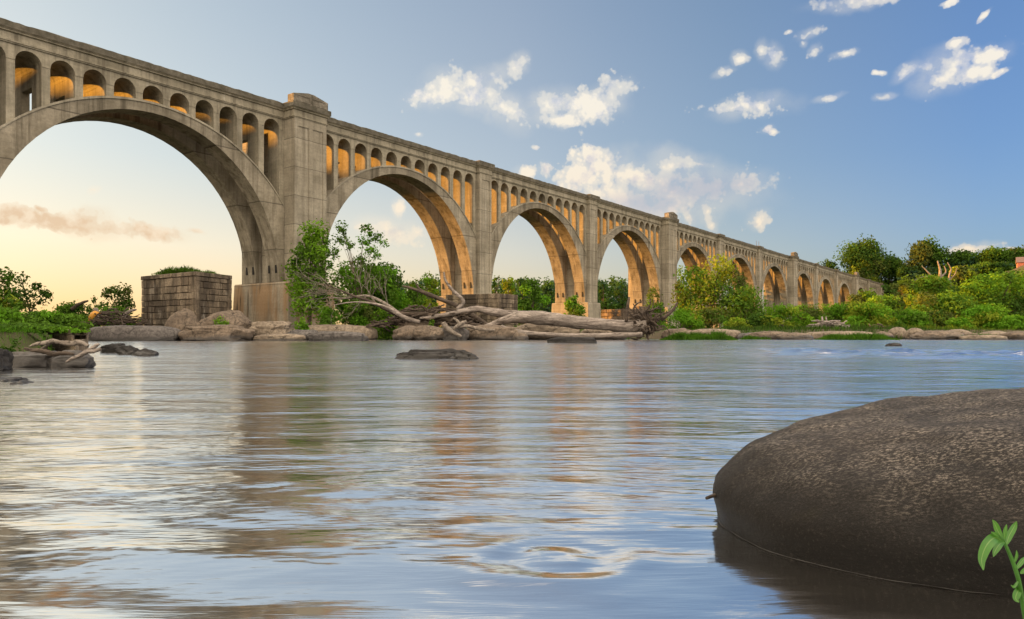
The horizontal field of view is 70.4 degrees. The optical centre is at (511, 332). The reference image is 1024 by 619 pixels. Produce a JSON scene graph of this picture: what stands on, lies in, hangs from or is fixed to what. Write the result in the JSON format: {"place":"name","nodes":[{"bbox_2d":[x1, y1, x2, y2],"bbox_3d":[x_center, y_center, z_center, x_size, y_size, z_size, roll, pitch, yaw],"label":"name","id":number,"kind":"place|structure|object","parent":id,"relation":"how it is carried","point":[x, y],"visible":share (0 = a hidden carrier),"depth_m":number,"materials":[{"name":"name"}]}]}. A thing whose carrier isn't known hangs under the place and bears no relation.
{"place":"outdoors","nodes":[
{"label":"outdoors","id":0,"kind":"place"},
{"bbox_2d":[0,339,1023,618],"bbox_3d":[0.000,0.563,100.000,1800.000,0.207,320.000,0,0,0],"label":"river water","id":1,"kind":"structure","parent":0,"point":[326,479],"depth_m":3.01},
{"bbox_2d":[0,348,13,370],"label":"boulder","id":2,"kind":"object","parent":1,"relation":"in","point":[6,359],"visible":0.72,"depth_m":11.58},
{"bbox_2d":[0,324,53,351],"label":"bush","id":3,"kind":"object","parent":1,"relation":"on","point":[30,331],"visible":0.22,"depth_m":14.56,"materials":[{"name":"green plant"}]},
{"bbox_2d":[12,351,56,367],"bbox_3d":[-8.348,0.515,12.690,0.946,0.419,0.590,0,0,0],"label":"boulder","id":4,"kind":"object","parent":1,"relation":"in","point":[28,359],"visible":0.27,"depth_m":12.43,"materials":[{"name":"grey stone"}]},
{"bbox_2d":[29,339,88,348],"bbox_3d":[-7.934,0.241,12.742,1.054,0.282,0.175,0,0,0],"label":"drift log","id":5,"kind":"object","parent":4,"relation":"on","point":[47,343],"visible":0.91,"depth_m":12.67,"materials":[{"name":"brown wood"}]},
{"bbox_2d":[47,350,95,367],"bbox_3d":[-7.657,0.502,12.600,0.773,0.413,0.507,0,0,0],"label":"boulder","id":6,"kind":"object","parent":1,"relation":"in","point":[86,361],"visible":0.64,"depth_m":12.41,"materials":[{"name":"grey stone"}]},
{"bbox_2d":[23,347,74,356],"bbox_3d":[-7.885,0.326,12.349,0.857,0.167,0.092,0,0,0],"label":"drift log","id":7,"kind":"object","parent":6,"relation":"on","point":[50,353],"visible":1,"depth_m":12.32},
{"bbox_2d":[66,343,101,362],"bbox_3d":[-7.094,0.334,12.098,0.595,0.326,0.280,0,0,0],"label":"drift log","id":8,"kind":"object","parent":6,"relation":"on","point":[92,349],"visible":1,"depth_m":11.98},
{"bbox_2d":[100,343,125,352],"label":"wet rock","id":9,"kind":"object","parent":1,"relation":"in","point":[110,348],"visible":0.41,"depth_m":21.30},
{"bbox_2d":[115,345,139,354],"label":"wet rock","id":10,"kind":"object","parent":1,"relation":"in","point":[125,350],"visible":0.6,"depth_m":19.83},
{"bbox_2d":[88,325,180,340],"bbox_3d":[-28.160,0.196,53.997,7.056,1.506,2.749,0,0,0],"label":"rock slab","id":11,"kind":"object","parent":1,"relation":"in","point":[130,333],"visible":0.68,"depth_m":52.82,"materials":[{"name":"grey stone"}]},
{"bbox_2d":[178,325,254,340],"bbox_3d":[-22.112,0.145,54.490,5.497,1.540,3.489,0,0,0],"label":"boulder","id":12,"kind":"object","parent":1,"relation":"in","point":[218,333],"visible":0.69,"depth_m":53.15,"materials":[{"name":"stone"}]},
{"bbox_2d":[204,310,251,328],"bbox_3d":[-22.407,-0.417,57.547,3.954,2.791,3.402,0,0,0],"label":"boulder","id":13,"kind":"object","parent":1,"relation":"in","point":[237,317],"visible":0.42,"depth_m":56.46,"materials":[{"name":"stone"}]},
{"bbox_2d":[249,321,291,337],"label":"boulder","id":14,"kind":"object","parent":1,"relation":"in","point":[271,327],"visible":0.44,"depth_m":55.87,"materials":[{"name":"stone"}]},
{"bbox_2d":[253,334,305,340],"bbox_3d":[-17.427,0.496,54.522,3.998,0.868,1.654,0,0,0],"label":"rock slab","id":15,"kind":"object","parent":1,"relation":"in","point":[279,337],"visible":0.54,"depth_m":53.80,"materials":[{"name":"stone"}]},
{"bbox_2d":[294,324,377,339],"bbox_3d":[-15.171,0.120,62.016,7.319,1.661,2.454,0,0,0],"label":"rock slab","id":16,"kind":"object","parent":1,"relation":"in","point":[370,333],"visible":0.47,"depth_m":61.09,"materials":[{"name":"stone"}]},
{"bbox_2d":[307,331,368,340],"bbox_3d":[-12.966,0.420,53.942,4.642,1.088,2.065,0,0,0],"label":"rock slab","id":17,"kind":"object","parent":1,"relation":"in","point":[338,336],"visible":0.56,"depth_m":53.05,"materials":[{"name":"grey stone"}]},
{"bbox_2d":[392,325,415,339],"bbox_3d":[-8.388,0.169,59.506,3.001,1.566,2.227,0,0,0],"label":"rock slab","id":18,"kind":"object","parent":1,"relation":"in","point":[403,333],"visible":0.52,"depth_m":58.66,"materials":[{"name":"stone"}]},
{"bbox_2d":[398,319,438,327],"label":"boulder","id":19,"kind":"object","parent":1,"relation":"in","point":[422,323],"visible":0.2,"depth_m":62.14,"materials":[{"name":"stone"}]},
{"bbox_2d":[366,303,482,331],"bbox_3d":[-7.423,-1.306,62.944,10.654,2.503,4.144,0,0,0],"label":"driftwood heap","id":20,"kind":"object","parent":19,"relation":"on","point":[396,320],"visible":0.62,"depth_m":62.08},
{"bbox_2d":[282,253,480,325],"bbox_3d":[-10.511,-3.270,61.889,18.216,7.107,1.425,0,0,0],"label":"dead tree","id":21,"kind":"object","parent":20,"relation":"on","point":[387,307],"visible":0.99,"depth_m":61.91,"materials":[{"name":"grey wood"}]},
{"bbox_2d":[402,272,486,324],"bbox_3d":[-5.678,-2.749,63.402,7.898,5.098,0.746,0,0,0],"label":"dead branch","id":22,"kind":"object","parent":20,"relation":"on","point":[449,302],"visible":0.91,"depth_m":63.32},
{"bbox_2d":[411,325,444,339],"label":"boulder","id":23,"kind":"object","parent":1,"relation":"in","point":[426,332],"visible":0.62,"depth_m":57.64,"materials":[{"name":"stone"}]},
{"bbox_2d":[441,317,494,337],"bbox_3d":[-3.496,-0.412,57.371,4.237,1.605,0.518,0,0,-5],"label":"driftwood","id":24,"kind":"object","parent":23,"relation":"on","point":[450,330],"visible":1,"depth_m":57.21,"materials":[{"name":"brown wood"}]},
{"bbox_2d":[395,348,465,358],"bbox_3d":[-1.893,0.557,17.181,1.735,0.365,0.650,0,0,0],"label":"wet rock","id":25,"kind":"object","parent":1,"relation":"in","point":[434,353],"visible":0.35,"depth_m":16.95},
{"bbox_2d":[442,326,468,339],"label":"boulder","id":26,"kind":"object","parent":1,"relation":"in","point":[464,332],"visible":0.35,"depth_m":57.75,"materials":[{"name":"grey stone"}]},
{"bbox_2d":[450,350,478,358],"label":"wet rock","id":27,"kind":"object","parent":1,"relation":"in","point":[461,354],"visible":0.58,"depth_m":16.44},
{"bbox_2d":[466,325,521,339],"bbox_3d":[-1.616,0.131,59.994,5.158,1.569,3.098,0,0,0],"label":"boulder","id":28,"kind":"object","parent":1,"relation":"in","point":[503,333],"visible":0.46,"depth_m":58.60,"materials":[{"name":"stone"}]},
{"bbox_2d":[517,323,579,339],"bbox_3d":[3.020,-0.070,63.507,5.822,1.970,2.933,0,0,0],"label":"boulder","id":29,"kind":"object","parent":1,"relation":"in","point":[539,328],"visible":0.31,"depth_m":62.32,"materials":[{"name":"stone"}]},
{"bbox_2d":[420,297,677,339],"bbox_3d":[2.954,-1.063,60.462,21.628,3.827,3.165,0,0,0],"label":"fallen tree","id":30,"kind":"object","parent":1,"relation":"on","point":[641,324],"visible":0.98,"depth_m":60.05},
{"bbox_2d":[547,337,596,343],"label":"wet rock","id":31,"kind":"object","parent":1,"relation":"in","point":[573,340],"visible":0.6,"depth_m":40.75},
{"bbox_2d":[581,329,627,339],"bbox_3d":[8.051,0.137,63.000,4.332,1.646,2.260,0,0,0],"label":"rock slab","id":32,"kind":"object","parent":1,"relation":"in","point":[594,331],"visible":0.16,"depth_m":62.12,"materials":[{"name":"stone"}]},
{"bbox_2d":[748,331,787,339],"bbox_3d":[22.935,0.406,64.513,3.881,1.108,2.000,0,0,0],"label":"rock slab","id":33,"kind":"object","parent":1,"relation":"in","point":[771,334],"visible":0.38,"depth_m":63.73,"materials":[{"name":"stone"}]},
{"bbox_2d":[776,332,813,339],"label":"boulder","id":34,"kind":"object","parent":1,"relation":"in","point":[794,336],"visible":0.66,"depth_m":61.84,"materials":[{"name":"stone"}]},
{"bbox_2d":[806,331,873,338],"bbox_3d":[29.578,0.403,65.490,6.756,1.105,1.699,0,0,0],"label":"rock slab","id":35,"kind":"object","parent":1,"relation":"in","point":[816,335],"visible":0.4,"depth_m":64.90,"materials":[{"name":"stone"}]},
{"bbox_2d":[713,388,1023,597],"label":"boulder","id":36,"kind":"object","parent":1,"relation":"in","point":[923,490],"visible":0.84,"depth_m":1.90,"materials":[{"name":"stone"}]},
{"bbox_2d":[909,330,964,339],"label":"boulder","id":37,"kind":"object","parent":1,"relation":"in","point":[936,335],"visible":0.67,"depth_m":62.14,"materials":[{"name":"stone"}]},
{"bbox_2d":[958,335,1007,339],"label":"rock slab","id":38,"kind":"object","parent":1,"relation":"in","point":[983,337],"visible":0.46,"depth_m":61.01,"materials":[{"name":"stone"}]},
{"bbox_2d":[978,520,1023,618],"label":"water willow","id":39,"kind":"object","parent":1,"relation":"in","point":[995,541],"visible":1,"depth_m":1.28,"materials":[{"name":"green plant"}]},
{"bbox_2d":[1000,331,1023,339],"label":"boulder","id":40,"kind":"object","parent":1,"relation":"in","point":[1015,335],"visible":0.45,"depth_m":61.73,"materials":[{"name":"stone"}]},
{"bbox_2d":[0,265,1023,351],"bbox_3d":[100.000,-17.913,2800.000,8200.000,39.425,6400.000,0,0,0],"label":"ground","id":41,"kind":"structure","parent":0,"point":[35,337],"depth_m":16.38,"materials":[{"name":"soil"}]},
{"bbox_2d":[0,266,24,306],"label":"tree","id":42,"kind":"object","parent":41,"relation":"on","point":[8,283],"visible":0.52,"depth_m":57.91,"materials":[{"name":"green plant"}]},
{"bbox_2d":[0,290,27,314],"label":"bank tree","id":43,"kind":"object","parent":41,"relation":"on","point":[6,301],"visible":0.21,"depth_m":49.99,"materials":[{"name":"green plant"}]},
{"bbox_2d":[0,304,50,323],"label":"vine mound","id":44,"kind":"object","parent":41,"relation":"on","point":[7,316],"visible":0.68,"depth_m":18.99,"materials":[{"name":"green plant"}]},
{"bbox_2d":[10,271,53,311],"bbox_3d":[-41.316,-2.538,61.950,4.115,5.482,2.416,0,0,-21],"label":"tree","id":45,"kind":"object","parent":41,"relation":"on","point":[46,294],"visible":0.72,"depth_m":61.84,"materials":[{"name":"green plant"}]},
{"bbox_2d":[0,322,90,333],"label":"vine mound","id":46,"kind":"object","parent":41,"relation":"on","point":[47,328],"visible":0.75,"depth_m":15.33,"materials":[{"name":"green plant"}]},
{"bbox_2d":[21,309,93,335],"bbox_3d":[-12.682,-0.262,20.115,1.907,0.794,1.674,0,0,-30],"label":"vine mound","id":47,"kind":"object","parent":41,"relation":"on","point":[57,318],"visible":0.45,"depth_m":19.86,"materials":[{"name":"green plant"}]},
{"bbox_2d":[48,329,88,350],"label":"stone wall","id":48,"kind":"structure","parent":41,"relation":"on","point":[70,336],"depth_m":15.92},
{"bbox_2d":[52,300,93,328],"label":"thicket","id":49,"kind":"object","parent":41,"relation":"on","point":[65,308],"visible":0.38,"depth_m":73.42,"materials":[{"name":"green plant"}]},
{"bbox_2d":[87,305,140,327],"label":"thicket","id":50,"kind":"object","parent":41,"relation":"on","point":[105,308],"visible":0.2,"depth_m":67.32,"materials":[{"name":"green plant"}]},
{"bbox_2d":[94,282,135,325],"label":"tree","id":51,"kind":"object","parent":41,"relation":"on","point":[125,302],"visible":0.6,"depth_m":69.70,"materials":[{"name":"green plant"}]},
{"bbox_2d":[81,307,149,326],"bbox_3d":[-32.792,-1.169,60.075,6.903,1.967,4.295,0,0,0],"label":"driftwood heap","id":52,"kind":"object","parent":41,"relation":"on","point":[122,320],"visible":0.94,"depth_m":59.39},
{"bbox_2d":[164,308,197,330],"bbox_3d":[-26.711,-0.451,59.005,2.705,3.087,2.543,0,0,0],"label":"boulder","id":53,"kind":"object","parent":41,"relation":"on","point":[182,319],"visible":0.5,"depth_m":58.14,"materials":[{"name":"stone"}]},
{"bbox_2d":[141,271,231,325],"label":"stone pier","id":54,"kind":"structure","parent":41,"relation":"on","point":[200,295],"depth_m":64.03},
{"bbox_2d":[151,265,224,275],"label":"grass tuft","id":55,"kind":"object","parent":54,"relation":"on","point":[169,270],"visible":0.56,"depth_m":65.17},
{"bbox_2d":[281,218,331,324],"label":"vine clad tree","id":56,"kind":"object","parent":41,"relation":"on","point":[318,251],"visible":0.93,"depth_m":66.05,"materials":[{"name":"green plant"}]},
{"bbox_2d":[315,306,342,324],"bbox_3d":[-15.957,-0.624,63.149,3.268,3.374,2.255,0,0,0],"label":"round shrub","id":57,"kind":"object","parent":41,"relation":"on","point":[326,318],"visible":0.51,"depth_m":62.76,"materials":[{"name":"green plant"}]},
{"bbox_2d":[339,299,376,327],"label":"leafy shrub","id":58,"kind":"object","parent":41,"relation":"on","point":[359,317],"visible":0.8,"depth_m":65.58,"materials":[{"name":"green plant"}]},
{"bbox_2d":[324,220,400,304],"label":"slender tree","id":59,"kind":"object","parent":41,"relation":"on","point":[343,271],"visible":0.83,"depth_m":66.94,"materials":[{"name":"green plant"}]},
{"bbox_2d":[333,261,412,321],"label":"tangled tree","id":60,"kind":"object","parent":41,"relation":"on","point":[392,292],"visible":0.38,"depth_m":75.39,"materials":[{"name":"green plant"}]},
{"bbox_2d":[370,307,397,339],"bbox_3d":[-11.470,-0.321,63.923,3.048,4.515,2.519,0,0,-27],"label":"drooping shrub","id":61,"kind":"object","parent":41,"relation":"on","point":[385,334],"visible":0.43,"depth_m":63.65,"materials":[{"name":"green plant"}]},
{"bbox_2d":[402,283,426,311],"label":"lime tree","id":62,"kind":"object","parent":41,"relation":"on","point":[413,296],"visible":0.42,"depth_m":79.72,"materials":[{"name":"green plant"}]},
{"bbox_2d":[419,271,439,312],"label":"yellow tree","id":63,"kind":"object","parent":41,"relation":"on","point":[429,284],"visible":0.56,"depth_m":83.93,"materials":[{"name":"green plant"}]},
{"bbox_2d":[0,18,886,329],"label":"arch bridge","id":64,"kind":"structure","parent":41,"relation":"on","point":[274,172],"depth_m":72.12,"materials":[{"name":"concrete"}]},
{"bbox_2d":[446,293,517,326],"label":"stone pier","id":65,"kind":"structure","parent":41,"relation":"on","point":[504,301],"depth_m":83.20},
{"bbox_2d":[500,277,520,308],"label":"yellow tree","id":66,"kind":"object","parent":41,"relation":"on","point":[511,286],"visible":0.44,"depth_m":103.77,"materials":[{"name":"green plant"}]},
{"bbox_2d":[352,274,687,324],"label":"wood","id":67,"kind":"object","parent":41,"relation":"on","point":[612,284],"visible":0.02,"depth_m":219.06,"materials":[{"name":"green plant"}]},
{"bbox_2d":[514,276,540,323],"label":"tree","id":68,"kind":"object","parent":41,"relation":"on","point":[518,281],"visible":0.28,"depth_m":184.34,"materials":[{"name":"green plant"}]},
{"bbox_2d":[517,277,550,323],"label":"leafy tree","id":69,"kind":"object","parent":41,"relation":"on","point":[527,304],"visible":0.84,"depth_m":91.52,"materials":[{"name":"green plant"}]},
{"bbox_2d":[540,276,554,311],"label":"tree","id":70,"kind":"object","parent":41,"relation":"on","point":[547,288],"visible":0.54,"depth_m":189.38,"materials":[{"name":"green plant"}]},
{"bbox_2d":[564,295,585,316],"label":"leafy shrub","id":71,"kind":"object","parent":41,"relation":"on","point":[574,306],"visible":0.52,"depth_m":87.80,"materials":[{"name":"green plant"}]},
{"bbox_2d":[597,280,617,316],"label":"tree","id":72,"kind":"object","parent":41,"relation":"on","point":[610,300],"visible":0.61,"depth_m":199.62,"materials":[{"name":"green plant"}]},
{"bbox_2d":[610,280,627,308],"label":"tree","id":73,"kind":"object","parent":41,"relation":"on","point":[618,291],"visible":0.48,"depth_m":204.50,"materials":[{"name":"green plant"}]},
{"bbox_2d":[601,306,664,329],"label":"stone pier","id":74,"kind":"structure","parent":41,"relation":"on","point":[616,314],"depth_m":93.33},
{"bbox_2d":[659,308,706,329],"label":"feathery shrub","id":75,"kind":"object","parent":41,"relation":"on","point":[684,317],"visible":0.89,"depth_m":77.71,"materials":[{"name":"green plant"}]},
{"bbox_2d":[691,306,729,329],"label":"grey shrub","id":76,"kind":"object","parent":41,"relation":"on","point":[711,318],"visible":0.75,"depth_m":81.53,"materials":[{"name":"green plant"}]},
{"bbox_2d":[686,329,740,338],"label":"rock slab","id":77,"kind":"object","parent":41,"relation":"on","point":[734,333],"visible":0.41,"depth_m":65.51,"materials":[{"name":"stone"}]},
{"bbox_2d":[668,254,759,326],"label":"broad tree","id":78,"kind":"object","parent":41,"relation":"on","point":[718,281],"visible":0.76,"depth_m":92.22,"materials":[{"name":"green plant"}]},
{"bbox_2d":[721,317,752,327],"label":"yellow bush","id":79,"kind":"object","parent":41,"relation":"on","point":[734,321],"visible":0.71,"depth_m":75.63,"materials":[{"name":"green plant"}]},
{"bbox_2d":[719,285,774,324],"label":"dark tree","id":80,"kind":"object","parent":41,"relation":"on","point":[740,302],"visible":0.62,"depth_m":89.21,"materials":[{"name":"green plant"}]},
{"bbox_2d":[745,311,778,327],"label":"shore bush","id":81,"kind":"object","parent":41,"relation":"on","point":[756,319],"visible":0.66,"depth_m":83.38,"materials":[{"name":"green plant"}]},
{"bbox_2d":[759,302,814,328],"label":"willow shrub","id":82,"kind":"object","parent":41,"relation":"on","point":[780,312],"visible":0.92,"depth_m":83.41,"materials":[{"name":"green plant"}]},
{"bbox_2d":[784,302,833,326],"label":"willow shrub","id":83,"kind":"object","parent":41,"relation":"on","point":[815,312],"visible":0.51,"depth_m":85.12,"materials":[{"name":"green plant"}]},
{"bbox_2d":[808,316,849,328],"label":"driftwood heap","id":84,"kind":"object","parent":41,"relation":"on","point":[830,323],"visible":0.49,"depth_m":73.20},
{"bbox_2d":[819,302,854,321],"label":"willow shrub","id":85,"kind":"object","parent":41,"relation":"on","point":[836,310],"visible":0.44,"depth_m":89.14,"materials":[{"name":"green plant"}]},
{"bbox_2d":[662,322,1021,338],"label":"rocky bank","id":86,"kind":"object","parent":41,"relation":"on","point":[853,327],"visible":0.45,"depth_m":70.85,"materials":[{"name":"brown stone"}]},
{"bbox_2d":[845,288,882,313],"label":"olive tree","id":87,"kind":"object","parent":41,"relation":"on","point":[864,296],"visible":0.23,"depth_m":149.63,"materials":[{"name":"green plant"}]},
{"bbox_2d":[833,233,897,284],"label":"hillside tree","id":88,"kind":"object","parent":41,"relation":"on","point":[853,254],"visible":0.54,"depth_m":338.74,"materials":[{"name":"green plant"}]},
{"bbox_2d":[837,299,897,325],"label":"sunlit bush","id":89,"kind":"object","parent":41,"relation":"on","point":[867,313],"visible":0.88,"depth_m":84.77,"materials":[{"name":"green plant"}]},
{"bbox_2d":[880,283,901,295],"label":"hillside tree","id":90,"kind":"object","parent":41,"relation":"on","point":[894,287],"visible":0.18,"depth_m":299.09,"materials":[{"name":"green plant"}]},
{"bbox_2d":[862,293,922,319],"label":"pale tree","id":91,"kind":"object","parent":41,"relation":"on","point":[896,302],"visible":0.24,"depth_m":118.65,"materials":[{"name":"green plant"}]},
{"bbox_2d":[878,254,907,286],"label":"hillside tree","id":92,"kind":"object","parent":41,"relation":"on","point":[896,261],"visible":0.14,"depth_m":342.43,"materials":[{"name":"green plant"}]},
{"bbox_2d":[897,274,919,310],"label":"hillside tree","id":93,"kind":"object","parent":41,"relation":"on","point":[905,284],"visible":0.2,"depth_m":213.96,"materials":[{"name":"green plant"}]},
{"bbox_2d":[885,307,934,327],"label":"conical shrub","id":94,"kind":"object","parent":41,"relation":"on","point":[912,317],"visible":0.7,"depth_m":83.19,"materials":[{"name":"green plant"}]},
{"bbox_2d":[896,263,938,293],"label":"hillside tree","id":95,"kind":"object","parent":41,"relation":"on","point":[913,271],"visible":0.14,"depth_m":323.77,"materials":[{"name":"green plant"}]},
{"bbox_2d":[896,235,951,281],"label":"hillside tree","id":96,"kind":"object","parent":41,"relation":"on","point":[926,252],"visible":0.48,"depth_m":326.44,"materials":[{"name":"green plant"}]},
{"bbox_2d":[909,273,957,310],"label":"hillside tree","id":97,"kind":"object","parent":41,"relation":"on","point":[931,283],"visible":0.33,"depth_m":203.31,"materials":[{"name":"green plant"}]},
{"bbox_2d":[924,309,955,328],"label":"shore bush","id":98,"kind":"object","parent":41,"relation":"on","point":[938,318],"visible":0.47,"depth_m":89.30,"materials":[{"name":"green plant"}]},
{"bbox_2d":[910,290,988,318],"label":"grey green tree","id":99,"kind":"object","parent":41,"relation":"on","point":[955,303],"visible":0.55,"depth_m":94.78,"materials":[{"name":"green plant"}]},
{"bbox_2d":[943,315,974,328],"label":"shore bush","id":100,"kind":"object","parent":41,"relation":"on","point":[958,322],"visible":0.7,"depth_m":79.45,"materials":[{"name":"green plant"}]},
{"bbox_2d":[943,248,979,277],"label":"hillside tree","id":101,"kind":"object","parent":41,"relation":"on","point":[964,258],"visible":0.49,"depth_m":322.01,"materials":[{"name":"green plant"}]},
{"bbox_2d":[947,265,977,286],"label":"hillside tree","id":102,"kind":"object","parent":41,"relation":"on","point":[967,272],"visible":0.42,"depth_m":238.99,"materials":[{"name":"green plant"}]},
{"bbox_2d":[960,303,1012,329],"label":"rounded shrub","id":103,"kind":"object","parent":41,"relation":"on","point":[985,316],"visible":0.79,"depth_m":83.16,"materials":[{"name":"green plant"}]},
{"bbox_2d":[955,269,1023,315],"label":"broad tree","id":104,"kind":"object","parent":41,"relation":"on","point":[979,285],"visible":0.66,"depth_m":107.10,"materials":[{"name":"green plant"}]},
{"bbox_2d":[967,261,1013,276],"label":"hillside tree","id":105,"kind":"object","parent":41,"relation":"on","point":[986,267],"visible":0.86,"depth_m":287.06,"materials":[{"name":"green plant"}]},
{"bbox_2d":[975,245,1015,268],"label":"hillside tree","id":106,"kind":"object","parent":41,"relation":"on","point":[992,254],"visible":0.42,"depth_m":312.63,"materials":[{"name":"green plant"}]},
{"bbox_2d":[999,314,1023,329],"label":"edge shrub","id":107,"kind":"object","parent":41,"relation":"on","point":[1014,322],"visible":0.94,"depth_m":79.57,"materials":[{"name":"green plant"}]},
{"bbox_2d":[0,0,1023,324],"label":"sky","id":108,"kind":"structure","parent":0,"point":[806,128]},
{"bbox_2d":[660,329,737,339],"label":"shore grass","id":109,"kind":"structure","parent":0,"point":[720,335],"depth_m":60.25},
{"bbox_2d":[814,331,899,339],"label":"shore grass","id":110,"kind":"structure","parent":0,"point":[860,336],"depth_m":60.88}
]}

